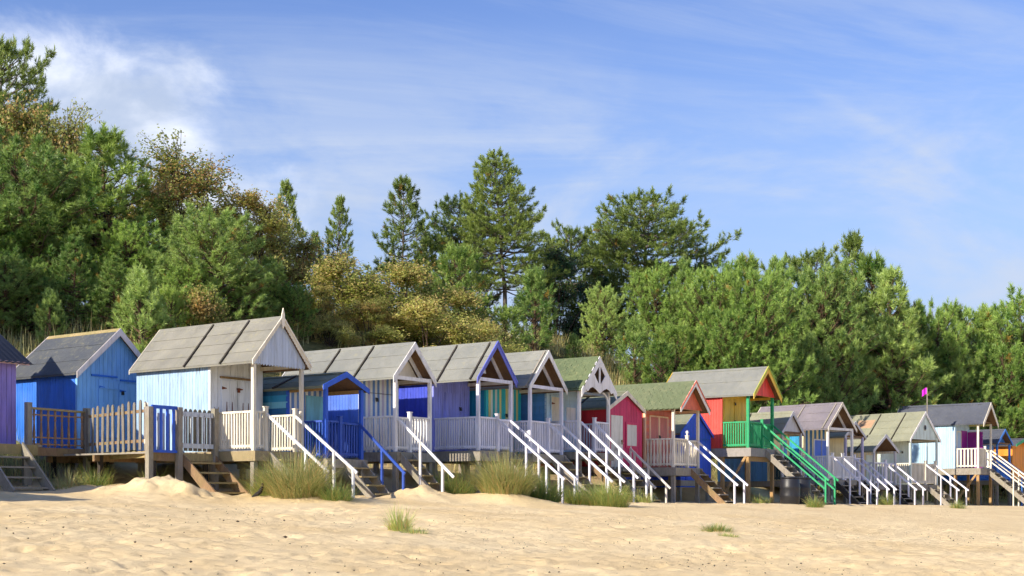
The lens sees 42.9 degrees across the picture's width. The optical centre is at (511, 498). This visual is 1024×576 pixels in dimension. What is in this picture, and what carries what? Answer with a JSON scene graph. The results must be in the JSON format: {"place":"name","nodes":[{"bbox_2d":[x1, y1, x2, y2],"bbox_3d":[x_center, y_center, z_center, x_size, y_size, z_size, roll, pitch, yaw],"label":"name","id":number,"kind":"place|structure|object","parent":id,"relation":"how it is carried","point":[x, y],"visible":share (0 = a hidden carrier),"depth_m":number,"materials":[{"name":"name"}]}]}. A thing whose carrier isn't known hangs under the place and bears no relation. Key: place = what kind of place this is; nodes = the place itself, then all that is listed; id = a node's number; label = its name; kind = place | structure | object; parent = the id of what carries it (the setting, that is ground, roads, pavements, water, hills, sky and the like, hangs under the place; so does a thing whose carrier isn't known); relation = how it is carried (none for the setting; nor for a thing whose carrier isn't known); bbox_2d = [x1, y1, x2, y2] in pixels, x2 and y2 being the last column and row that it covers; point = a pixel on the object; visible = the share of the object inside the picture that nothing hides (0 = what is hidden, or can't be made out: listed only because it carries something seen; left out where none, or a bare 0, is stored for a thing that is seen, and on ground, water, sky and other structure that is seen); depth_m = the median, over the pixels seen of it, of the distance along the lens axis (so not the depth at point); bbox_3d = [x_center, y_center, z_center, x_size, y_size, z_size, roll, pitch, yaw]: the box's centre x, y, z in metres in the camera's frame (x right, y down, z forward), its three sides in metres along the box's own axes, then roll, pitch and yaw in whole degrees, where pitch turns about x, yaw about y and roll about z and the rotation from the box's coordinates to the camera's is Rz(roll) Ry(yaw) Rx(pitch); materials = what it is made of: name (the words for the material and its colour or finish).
{"place":"outdoors","nodes":[
{"label":"outdoors","id":0,"kind":"place"},
{"bbox_2d":[0,319,1023,575],"bbox_3d":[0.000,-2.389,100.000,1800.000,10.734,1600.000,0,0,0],"label":"beach sand","id":1,"kind":"structure","parent":0,"point":[352,539],"depth_m":20.81,"materials":[{"name":"sand"}]},
{"bbox_2d":[0,188,44,309],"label":"pine tree","id":2,"kind":"object","parent":1,"relation":"on","point":[20,235],"visible":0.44,"depth_m":42.09,"materials":[{"name":"green plant"}]},
{"bbox_2d":[0,249,52,333],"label":"pine tree","id":3,"kind":"object","parent":1,"relation":"on","point":[20,268],"visible":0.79,"depth_m":40.05,"materials":[{"name":"green plant"}]},
{"bbox_2d":[0,334,55,491],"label":"beach hut","id":4,"kind":"object","parent":1,"relation":"on","point":[11,356],"visible":0.94,"depth_m":30.97,"materials":[{"name":"purple paint"}]},
{"bbox_2d":[0,273,58,333],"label":"pine tree","id":5,"kind":"object","parent":1,"relation":"on","point":[38,291],"visible":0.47,"depth_m":40.32,"materials":[{"name":"green plant"}]},
{"bbox_2d":[0,31,82,175],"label":"pine tree","id":6,"kind":"object","parent":1,"relation":"on","point":[6,48],"visible":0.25,"depth_m":55.71,"materials":[{"name":"green plant"}]},
{"bbox_2d":[29,286,70,343],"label":"pine tree","id":7,"kind":"object","parent":1,"relation":"on","point":[51,297],"visible":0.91,"depth_m":39.09,"materials":[{"name":"green plant"}]},
{"bbox_2d":[0,89,106,276],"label":"broadleaf tree","id":8,"kind":"object","parent":1,"relation":"on","point":[10,115],"visible":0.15,"depth_m":50.80,"materials":[{"name":"green plant"}]},
{"bbox_2d":[0,124,109,313],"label":"pine tree","id":9,"kind":"object","parent":1,"relation":"on","point":[30,184],"visible":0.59,"depth_m":42.97,"materials":[{"name":"green plant"}]},
{"bbox_2d":[17,97,123,302],"bbox_3d":[-18.287,-11.263,51.981,4.723,9.596,4.717,0,0,14],"label":"broadleaf tree","id":10,"kind":"object","parent":1,"relation":"on","point":[71,140],"visible":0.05,"depth_m":51.59,"materials":[{"name":"green plant"}]},
{"bbox_2d":[42,234,112,329],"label":"pine tree","id":11,"kind":"object","parent":1,"relation":"on","point":[73,266],"visible":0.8,"depth_m":40.94,"materials":[{"name":"green plant"}]},
{"bbox_2d":[16,328,140,470],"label":"beach hut","id":12,"kind":"object","parent":1,"relation":"on","point":[79,371],"visible":0.52,"depth_m":34.01,"materials":[{"name":"paint"}]},
{"bbox_2d":[98,379,117,448],"bbox_3d":[-10.512,-2.180,33.936,0.042,1.800,0.600,0,0,35],"label":"door","id":13,"kind":"structure","parent":12,"relation":"in","point":[106,397],"depth_m":33.93,"materials":[{"name":"paint"}]},
{"bbox_2d":[119,383,136,449],"bbox_3d":[-10.119,-2.150,34.497,0.042,1.740,0.690,0,0,35],"label":"door","id":14,"kind":"structure","parent":12,"relation":"in","point":[130,390],"depth_m":34.42,"materials":[{"name":"paint"}]},
{"bbox_2d":[25,120,184,318],"bbox_3d":[-14.349,-9.610,45.519,5.622,7.147,6.558,0,0,45],"label":"pine tree","id":15,"kind":"object","parent":1,"relation":"on","point":[109,148],"visible":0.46,"depth_m":44.92,"materials":[{"name":"green plant"}]},
{"bbox_2d":[76,254,143,333],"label":"pine tree","id":16,"kind":"object","parent":1,"relation":"on","point":[117,269],"visible":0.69,"depth_m":40.74,"materials":[{"name":"green plant"}]},
{"bbox_2d":[86,400,152,478],"bbox_3d":[-9.411,-1.173,31.099,0.154,2.221,3.296,0,0,-43],"label":"picket fence","id":17,"kind":"object","parent":1,"relation":"on","point":[147,411],"visible":0.93,"depth_m":30.78,"materials":[{"name":"beige paint"}]},
{"bbox_2d":[42,452,207,484],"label":"timber deck","id":18,"kind":"structure","parent":1,"relation":"on","point":[100,459],"depth_m":31.54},
{"bbox_2d":[24,402,90,484],"bbox_3d":[-11.035,-1.177,31.675,0.130,2.214,1.781,0,0,35],"label":"spindle fence","id":19,"kind":"object","parent":18,"relation":"attached to","point":[28,414],"visible":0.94,"depth_m":31.61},
{"bbox_2d":[86,214,178,318],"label":"pine tree","id":20,"kind":"object","parent":1,"relation":"on","point":[125,231],"visible":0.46,"depth_m":43.47,"materials":[{"name":"green plant"}]},
{"bbox_2d":[105,263,175,353],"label":"pine tree","id":21,"kind":"object","parent":1,"relation":"on","point":[141,284],"visible":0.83,"depth_m":38.43,"materials":[{"name":"green plant"}]},
{"bbox_2d":[151,405,182,480],"bbox_3d":[-8.092,-1.029,30.391,0.193,2.258,0.886,0,0,38],"label":"rail fence","id":22,"kind":"object","parent":1,"relation":"on","point":[175,453],"visible":0.96,"depth_m":30.48,"materials":[{"name":"blue paint"}]},
{"bbox_2d":[143,284,193,347],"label":"pine tree","id":23,"kind":"object","parent":1,"relation":"on","point":[176,304],"visible":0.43,"depth_m":39.53,"materials":[{"name":"green plant"}]},
{"bbox_2d":[143,281,235,345],"bbox_3d":[-9.739,-5.140,40.218,2.834,2.952,3.572,0,0,20],"label":"shrub","id":24,"kind":"object","parent":1,"relation":"on","point":[212,312],"visible":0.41,"depth_m":39.81,"materials":[{"name":"green plant"}]},
{"bbox_2d":[160,259,226,326],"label":"pine tree","id":25,"kind":"object","parent":1,"relation":"on","point":[175,279],"visible":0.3,"depth_m":41.14,"materials":[{"name":"green plant"}]},
{"bbox_2d":[183,408,218,489],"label":"picket fence","id":26,"kind":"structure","parent":1,"relation":"on","point":[200,430],"depth_m":31.34,"materials":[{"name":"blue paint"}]},
{"bbox_2d":[125,124,290,316],"bbox_3d":[-12.037,-10.046,49.319,6.944,7.324,6.952,0,0,34],"label":"broadleaf tree","id":27,"kind":"object","parent":1,"relation":"on","point":[189,182],"visible":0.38,"depth_m":47.54,"materials":[{"name":"green plant"}]},
{"bbox_2d":[145,200,282,326],"bbox_3d":[-9.728,-7.452,42.434,4.404,4.597,4.475,0,0,11],"label":"pine tree","id":28,"kind":"object","parent":1,"relation":"on","point":[230,242],"visible":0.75,"depth_m":41.80,"materials":[{"name":"green plant"}]},
{"bbox_2d":[183,453,248,493],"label":"wooden steps","id":29,"kind":"structure","parent":1,"relation":"on","point":[201,481],"depth_m":30.92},
{"bbox_2d":[180,181,303,312],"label":"broadleaf tree","id":30,"kind":"object","parent":1,"relation":"on","point":[273,222],"visible":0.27,"depth_m":49.27,"materials":[{"name":"green plant"}]},
{"bbox_2d":[129,308,357,497],"bbox_3d":[-6.636,-2.140,32.378,6.412,4.960,2.070,0,0,35],"label":"beach hut","id":31,"kind":"object","parent":1,"relation":"on","point":[223,367],"visible":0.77,"depth_m":32.20,"materials":[{"name":"blue paint"}]},
{"bbox_2d":[221,380,236,450],"bbox_3d":[-7.003,-2.045,32.295,0.049,1.750,0.520,0,0,35],"label":"door","id":32,"kind":"structure","parent":31,"relation":"in","point":[228,388],"depth_m":32.28,"materials":[{"name":"beige paint"}]},
{"bbox_2d":[220,270,277,321],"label":"pine tree","id":33,"kind":"object","parent":1,"relation":"on","point":[263,308],"visible":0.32,"depth_m":42.64,"materials":[{"name":"green plant"}]},
{"bbox_2d":[248,253,295,325],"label":"pine tree","id":34,"kind":"object","parent":1,"relation":"on","point":[275,285],"visible":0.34,"depth_m":44.34,"materials":[{"name":"green plant"}]},
{"bbox_2d":[272,177,307,291],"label":"pine tree","id":35,"kind":"object","parent":1,"relation":"on","point":[287,189],"visible":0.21,"depth_m":54.88,"materials":[{"name":"green plant"}]},
{"bbox_2d":[271,280,321,339],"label":"pine tree","id":36,"kind":"object","parent":1,"relation":"on","point":[296,294],"visible":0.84,"depth_m":44.19,"materials":[{"name":"green plant"}]},
{"bbox_2d":[232,442,367,498],"bbox_3d":[-5.004,-0.660,29.590,3.929,1.471,4.065,0,0,-40],"label":"grass tussock","id":37,"kind":"object","parent":1,"relation":"on","point":[292,485],"depth_m":29.08,"materials":[{"name":"plant"}]},
{"bbox_2d":[244,227,357,317],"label":"broadleaf tree","id":38,"kind":"object","parent":1,"relation":"on","point":[308,246],"visible":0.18,"depth_m":51.70,"materials":[{"name":"green plant"}]},
{"bbox_2d":[237,371,405,496],"bbox_3d":[-4.930,-1.418,33.378,4.764,3.564,1.794,0,0,35],"label":"beach hut","id":39,"kind":"object","parent":1,"relation":"on","point":[281,397],"visible":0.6,"depth_m":33.12,"materials":[{"name":"teal paint"},{"name":"blue paint"},{"name":"blue-grey roofing felt"}]},
{"bbox_2d":[306,395,322,458],"bbox_3d":[-5.106,-1.835,33.812,0.018,1.630,0.680,0,0,35],"label":"door","id":40,"kind":"structure","parent":39,"relation":"in","point":[314,404],"depth_m":33.81,"materials":[{"name":"teal paint"}]},
{"bbox_2d":[292,282,353,335],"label":"broadleaf tree","id":41,"kind":"object","parent":1,"relation":"on","point":[323,291],"visible":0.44,"depth_m":45.77,"materials":[{"name":"green plant"}]},
{"bbox_2d":[299,310,365,346],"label":"broadleaf tree","id":42,"kind":"object","parent":1,"relation":"on","point":[342,328],"visible":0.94,"depth_m":44.90,"materials":[{"name":"green plant"}]},
{"bbox_2d":[272,249,404,333],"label":"broadleaf tree","id":43,"kind":"object","parent":1,"relation":"on","point":[334,270],"visible":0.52,"depth_m":47.28,"materials":[{"name":"green plant"}]},
{"bbox_2d":[312,476,364,500],"bbox_3d":[-3.918,-0.214,29.148,1.993,0.686,1.916,0,0,44],"label":"grass tussock","id":44,"kind":"object","parent":1,"relation":"on","point":[333,495],"depth_m":28.97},
{"bbox_2d":[320,194,360,312],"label":"pine tree","id":45,"kind":"object","parent":1,"relation":"on","point":[337,212],"visible":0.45,"depth_m":55.84,"materials":[{"name":"green plant"}]},
{"bbox_2d":[282,342,454,492],"bbox_3d":[-3.579,-1.944,35.395,6.104,4.453,1.899,0,0,35],"label":"beach hut","id":46,"kind":"object","parent":1,"relation":"on","point":[383,373],"visible":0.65,"depth_m":34.97,"materials":[{"name":"paint"}]},
{"bbox_2d":[335,294,401,345],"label":"broadleaf tree","id":47,"kind":"object","parent":1,"relation":"on","point":[365,306],"visible":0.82,"depth_m":45.79,"materials":[{"name":"green plant"}]},
{"bbox_2d":[328,252,458,339],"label":"broadleaf tree","id":48,"kind":"object","parent":1,"relation":"on","point":[406,276],"visible":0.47,"depth_m":48.58,"materials":[{"name":"green plant"}]},
{"bbox_2d":[363,173,439,310],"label":"pine tree","id":49,"kind":"object","parent":1,"relation":"on","point":[398,187],"visible":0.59,"depth_m":58.72,"materials":[{"name":"green plant"}]},
{"bbox_2d":[356,292,487,347],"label":"broadleaf tree","id":50,"kind":"object","parent":1,"relation":"on","point":[419,310],"visible":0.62,"depth_m":46.43,"materials":[{"name":"green plant"}]},
{"bbox_2d":[409,458,479,493],"bbox_3d":[-1.729,-0.498,34.983,3.268,1.171,3.840,0,0,0],"label":"grass tussock","id":51,"kind":"object","parent":1,"relation":"on","point":[453,487],"depth_m":34.52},
{"bbox_2d":[402,281,497,344],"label":"broadleaf tree","id":52,"kind":"object","parent":1,"relation":"on","point":[466,300],"visible":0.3,"depth_m":49.44,"materials":[{"name":"green plant"}]},
{"bbox_2d":[417,189,503,320],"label":"pine tree","id":53,"kind":"object","parent":1,"relation":"on","point":[453,203],"visible":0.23,"depth_m":62.34,"materials":[{"name":"green plant"}]},
{"bbox_2d":[430,240,493,318],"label":"pine tree","id":54,"kind":"object","parent":1,"relation":"on","point":[454,252],"visible":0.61,"depth_m":52.68,"materials":[{"name":"green plant"}]},
{"bbox_2d":[373,341,577,502],"bbox_3d":[-1.193,-1.994,37.407,6.303,4.932,2.030,0,0,35],"label":"beach hut","id":55,"kind":"object","parent":1,"relation":"on","point":[458,371],"visible":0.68,"depth_m":37.13,"materials":[{"name":"paint"}]},
{"bbox_2d":[422,311,528,352],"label":"broadleaf tree","id":56,"kind":"object","parent":1,"relation":"on","point":[489,330],"visible":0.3,"depth_m":47.59,"materials":[{"name":"green plant"}]},
{"bbox_2d":[438,146,570,328],"bbox_3d":[-0.416,-11.714,59.771,6.066,8.985,5.434,0,0,13],"label":"pine tree","id":57,"kind":"object","parent":1,"relation":"on","point":[482,226],"visible":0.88,"depth_m":59.08,"materials":[{"name":"green plant"}]},
{"bbox_2d":[453,445,564,495],"bbox_3d":[-0.147,-0.765,33.554,4.193,1.529,4.257,0,0,0],"label":"grass tussock","id":58,"kind":"object","parent":1,"relation":"on","point":[507,479],"depth_m":33.06,"materials":[{"name":"plant"}]},
{"bbox_2d":[485,303,533,351],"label":"pine tree","id":59,"kind":"object","parent":1,"relation":"on","point":[505,315],"visible":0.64,"depth_m":50.72,"materials":[{"name":"green plant"}]},
{"bbox_2d":[0,296,1019,504],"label":"bank grass","id":60,"kind":"structure","parent":1,"relation":"on","point":[4,461],"depth_m":47.82,"materials":[{"name":"plant"}]},
{"bbox_2d":[506,263,562,350],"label":"pine tree","id":61,"kind":"object","parent":1,"relation":"on","point":[534,289],"visible":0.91,"depth_m":53.73,"materials":[{"name":"green plant"}]},
{"bbox_2d":[449,350,625,497],"bbox_3d":[0.271,-1.933,38.926,6.243,4.874,2.129,0,0,35],"label":"beach hut","id":62,"kind":"object","parent":1,"relation":"on","point":[536,372],"visible":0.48,"depth_m":38.58,"materials":[{"name":"paint"}]},
{"bbox_2d":[509,243,606,354],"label":"evergreen oak","id":63,"kind":"object","parent":1,"relation":"on","point":[563,264],"visible":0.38,"depth_m":61.84,"materials":[{"name":"green plant"}]},
{"bbox_2d":[519,217,608,338],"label":"pine tree","id":64,"kind":"object","parent":1,"relation":"on","point":[582,240],"visible":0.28,"depth_m":67.11,"materials":[{"name":"green plant"}]},
{"bbox_2d":[481,356,650,501],"bbox_3d":[1.766,-1.909,40.459,5.813,4.882,2.078,0,0,35],"label":"beach hut","id":65,"kind":"object","parent":1,"relation":"on","point":[582,377],"visible":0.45,"depth_m":39.89,"materials":[{"name":"paint"}]},
{"bbox_2d":[559,273,642,352],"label":"evergreen oak","id":66,"kind":"object","parent":1,"relation":"on","point":[582,289],"visible":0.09,"depth_m":64.94,"materials":[{"name":"green plant"}]},
{"bbox_2d":[577,281,629,360],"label":"pine tree","id":67,"kind":"object","parent":1,"relation":"on","point":[594,315],"visible":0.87,"depth_m":57.61,"materials":[{"name":"green plant"}]},
{"bbox_2d":[540,391,670,502],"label":"beach hut","id":68,"kind":"object","parent":1,"relation":"on","point":[627,409],"visible":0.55,"depth_m":41.59,"materials":[{"name":"paint"}]},
{"bbox_2d":[574,478,656,507],"bbox_3d":[2.575,-0.211,35.209,2.906,0.952,2.827,0,0,0],"label":"grass tussock","id":69,"kind":"object","parent":1,"relation":"on","point":[609,497],"depth_m":34.80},
{"bbox_2d":[614,314,654,383],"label":"pine tree","id":70,"kind":"object","parent":1,"relation":"on","point":[635,331],"visible":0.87,"depth_m":55.79,"materials":[{"name":"green plant"}]},
{"bbox_2d":[567,184,742,360],"bbox_3d":[7.214,-10.361,66.569,8.680,10.964,8.732,0,0,-12],"label":"pine tree","id":71,"kind":"object","parent":1,"relation":"on","point":[668,235],"visible":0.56,"depth_m":64.54,"materials":[{"name":"green plant"}]},
{"bbox_2d":[618,258,694,378],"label":"pine tree","id":72,"kind":"object","parent":1,"relation":"on","point":[655,279],"visible":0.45,"depth_m":61.36,"materials":[{"name":"green plant"}]},
{"bbox_2d":[633,338,684,383],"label":"pine tree","id":73,"kind":"object","parent":1,"relation":"on","point":[657,348],"visible":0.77,"depth_m":54.64,"materials":[{"name":"green plant"}]},
{"bbox_2d":[582,380,747,503],"bbox_3d":[4.996,-1.665,43.709,5.578,4.450,2.156,0,0,35],"label":"beach hut","id":74,"kind":"object","parent":1,"relation":"on","point":[663,404],"visible":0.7,"depth_m":43.16,"materials":[{"name":"pink paint"}]},
{"bbox_2d":[625,414,713,501],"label":"beach hut","id":75,"kind":"object","parent":1,"relation":"on","point":[684,423],"visible":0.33,"depth_m":46.02,"materials":[{"name":"blue paint"}]},
{"bbox_2d":[640,320,702,382],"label":"pine tree","id":76,"kind":"object","parent":1,"relation":"on","point":[679,332],"visible":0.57,"depth_m":57.72,"materials":[{"name":"green plant"}]},
{"bbox_2d":[656,256,707,376],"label":"pine tree","id":77,"kind":"object","parent":1,"relation":"on","point":[682,264],"visible":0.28,"depth_m":60.77,"materials":[{"name":"green plant"}]},
{"bbox_2d":[656,255,765,370],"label":"pine tree","id":78,"kind":"object","parent":1,"relation":"on","point":[713,279],"visible":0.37,"depth_m":59.15,"materials":[{"name":"green plant"}]},
{"bbox_2d":[683,298,776,412],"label":"pine tree","id":79,"kind":"object","parent":1,"relation":"on","point":[721,320],"visible":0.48,"depth_m":57.34,"materials":[{"name":"green plant"}]},
{"bbox_2d":[667,366,838,504],"bbox_3d":[8.661,-2.093,47.809,6.234,5.434,2.510,0,0,35],"label":"beach hut","id":80,"kind":"object","parent":1,"relation":"on","point":[730,394],"visible":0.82,"depth_m":47.38,"materials":[{"name":"red paint"}]},
{"bbox_2d":[704,259,820,412],"bbox_3d":[11.342,-6.435,59.069,5.350,8.884,5.370,0,0,4],"label":"pine tree","id":81,"kind":"object","parent":1,"relation":"on","point":[775,305],"visible":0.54,"depth_m":58.02,"materials":[{"name":"green plant"}]},
{"bbox_2d":[717,411,833,503],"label":"beach hut","id":82,"kind":"object","parent":1,"relation":"on","point":[787,424],"visible":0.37,"depth_m":50.24,"materials":[{"name":"paint"}]},
{"bbox_2d":[780,476,799,504],"bbox_3d":[9.643,-0.252,45.200,0.720,1.020,0.709,0,0,0],"label":"water butt","id":83,"kind":"object","parent":1,"relation":"on","point":[789,489],"visible":0.91,"depth_m":44.91,"materials":[{"name":"grey metal"}]},
{"bbox_2d":[761,253,821,402],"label":"pine tree","id":84,"kind":"object","parent":1,"relation":"on","point":[773,264],"visible":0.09,"depth_m":63.67,"materials":[{"name":"green plant"}]},
{"bbox_2d":[766,331,838,406],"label":"pine tree","id":85,"kind":"object","parent":1,"relation":"on","point":[808,344],"visible":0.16,"depth_m":61.73,"materials":[{"name":"green plant"}]},
{"bbox_2d":[759,241,871,412],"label":"pine tree","id":86,"kind":"object","parent":1,"relation":"on","point":[818,255],"visible":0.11,"depth_m":66.91,"materials":[{"name":"green plant"}]},
{"bbox_2d":[757,402,879,504],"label":"beach hut","id":87,"kind":"object","parent":1,"relation":"on","point":[819,422],"visible":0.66,"depth_m":52.32,"materials":[{"name":"teal paint"}]},
{"bbox_2d":[784,255,889,414],"bbox_3d":[15.594,-6.995,65.067,6.358,10.540,6.460,0,0,34],"label":"pine tree","id":88,"kind":"object","parent":1,"relation":"on","point":[854,352],"visible":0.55,"depth_m":63.82,"materials":[{"name":"green plant"}]},
{"bbox_2d":[823,227,885,413],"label":"pine tree","id":89,"kind":"object","parent":1,"relation":"on","point":[852,242],"visible":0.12,"depth_m":70.97,"materials":[{"name":"green plant"}]},
{"bbox_2d":[819,421,896,504],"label":"beach hut","id":90,"kind":"object","parent":1,"relation":"on","point":[837,444],"visible":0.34,"depth_m":54.29,"materials":[{"name":"paint"}]},
{"bbox_2d":[820,434,925,504],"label":"beach hut","id":91,"kind":"object","parent":1,"relation":"on","point":[875,445],"visible":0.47,"depth_m":55.92,"materials":[{"name":"paint"}]},
{"bbox_2d":[844,249,929,413],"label":"pine tree","id":92,"kind":"object","parent":1,"relation":"on","point":[875,266],"visible":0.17,"depth_m":69.24,"materials":[{"name":"green plant"}]},
{"bbox_2d":[839,263,953,413],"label":"pine tree","id":93,"kind":"object","parent":1,"relation":"on","point":[887,290],"visible":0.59,"depth_m":67.07,"materials":[{"name":"green plant"}]},
{"bbox_2d":[850,411,968,505],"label":"beach hut","id":94,"kind":"object","parent":1,"relation":"on","point":[903,431],"visible":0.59,"depth_m":58.48,"materials":[{"name":"green paint"}]},
{"bbox_2d":[882,297,959,404],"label":"pine tree","id":95,"kind":"object","parent":1,"relation":"on","point":[930,337],"visible":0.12,"depth_m":71.49,"materials":[{"name":"green plant"}]},
{"bbox_2d":[881,295,984,403],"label":"pine tree","id":96,"kind":"object","parent":1,"relation":"on","point":[941,315],"visible":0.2,"depth_m":72.63,"materials":[{"name":"green plant"}]},
{"bbox_2d":[921,346,997,477],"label":"pine tree","id":97,"kind":"object","parent":1,"relation":"on","point":[970,362],"visible":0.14,"depth_m":71.84,"materials":[{"name":"green plant"}]},
{"bbox_2d":[897,402,1023,505],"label":"beach hut","id":98,"kind":"object","parent":1,"relation":"on","point":[961,450],"visible":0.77,"depth_m":62.97,"materials":[{"name":"blue paint"}]},
{"bbox_2d":[939,429,1023,505],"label":"beach hut","id":99,"kind":"object","parent":1,"relation":"on","point":[1000,437],"visible":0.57,"depth_m":65.84,"materials":[{"name":"paint"}]},
{"bbox_2d":[952,367,1019,486],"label":"pine tree","id":100,"kind":"object","parent":1,"relation":"on","point":[1001,422],"visible":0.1,"depth_m":72.69,"materials":[{"name":"green plant"}]},
{"bbox_2d":[953,282,1023,492],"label":"pine tree","id":101,"kind":"object","parent":1,"relation":"on","point":[1014,327],"visible":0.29,"depth_m":74.89,"materials":[{"name":"green plant"}]},
{"bbox_2d":[957,438,1023,505],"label":"beach hut","id":102,"kind":"object","parent":1,"relation":"on","point":[1017,453],"visible":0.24,"depth_m":68.00,"materials":[{"name":"orange paint"}]},
{"bbox_2d":[973,338,1023,496],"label":"pine tree","id":103,"kind":"object","parent":1,"relation":"on","point":[1015,365],"visible":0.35,"depth_m":72.78,"materials":[{"name":"green plant"}]},
{"bbox_2d":[0,0,1023,371],"label":"sky","id":104,"kind":"structure","parent":0,"point":[794,125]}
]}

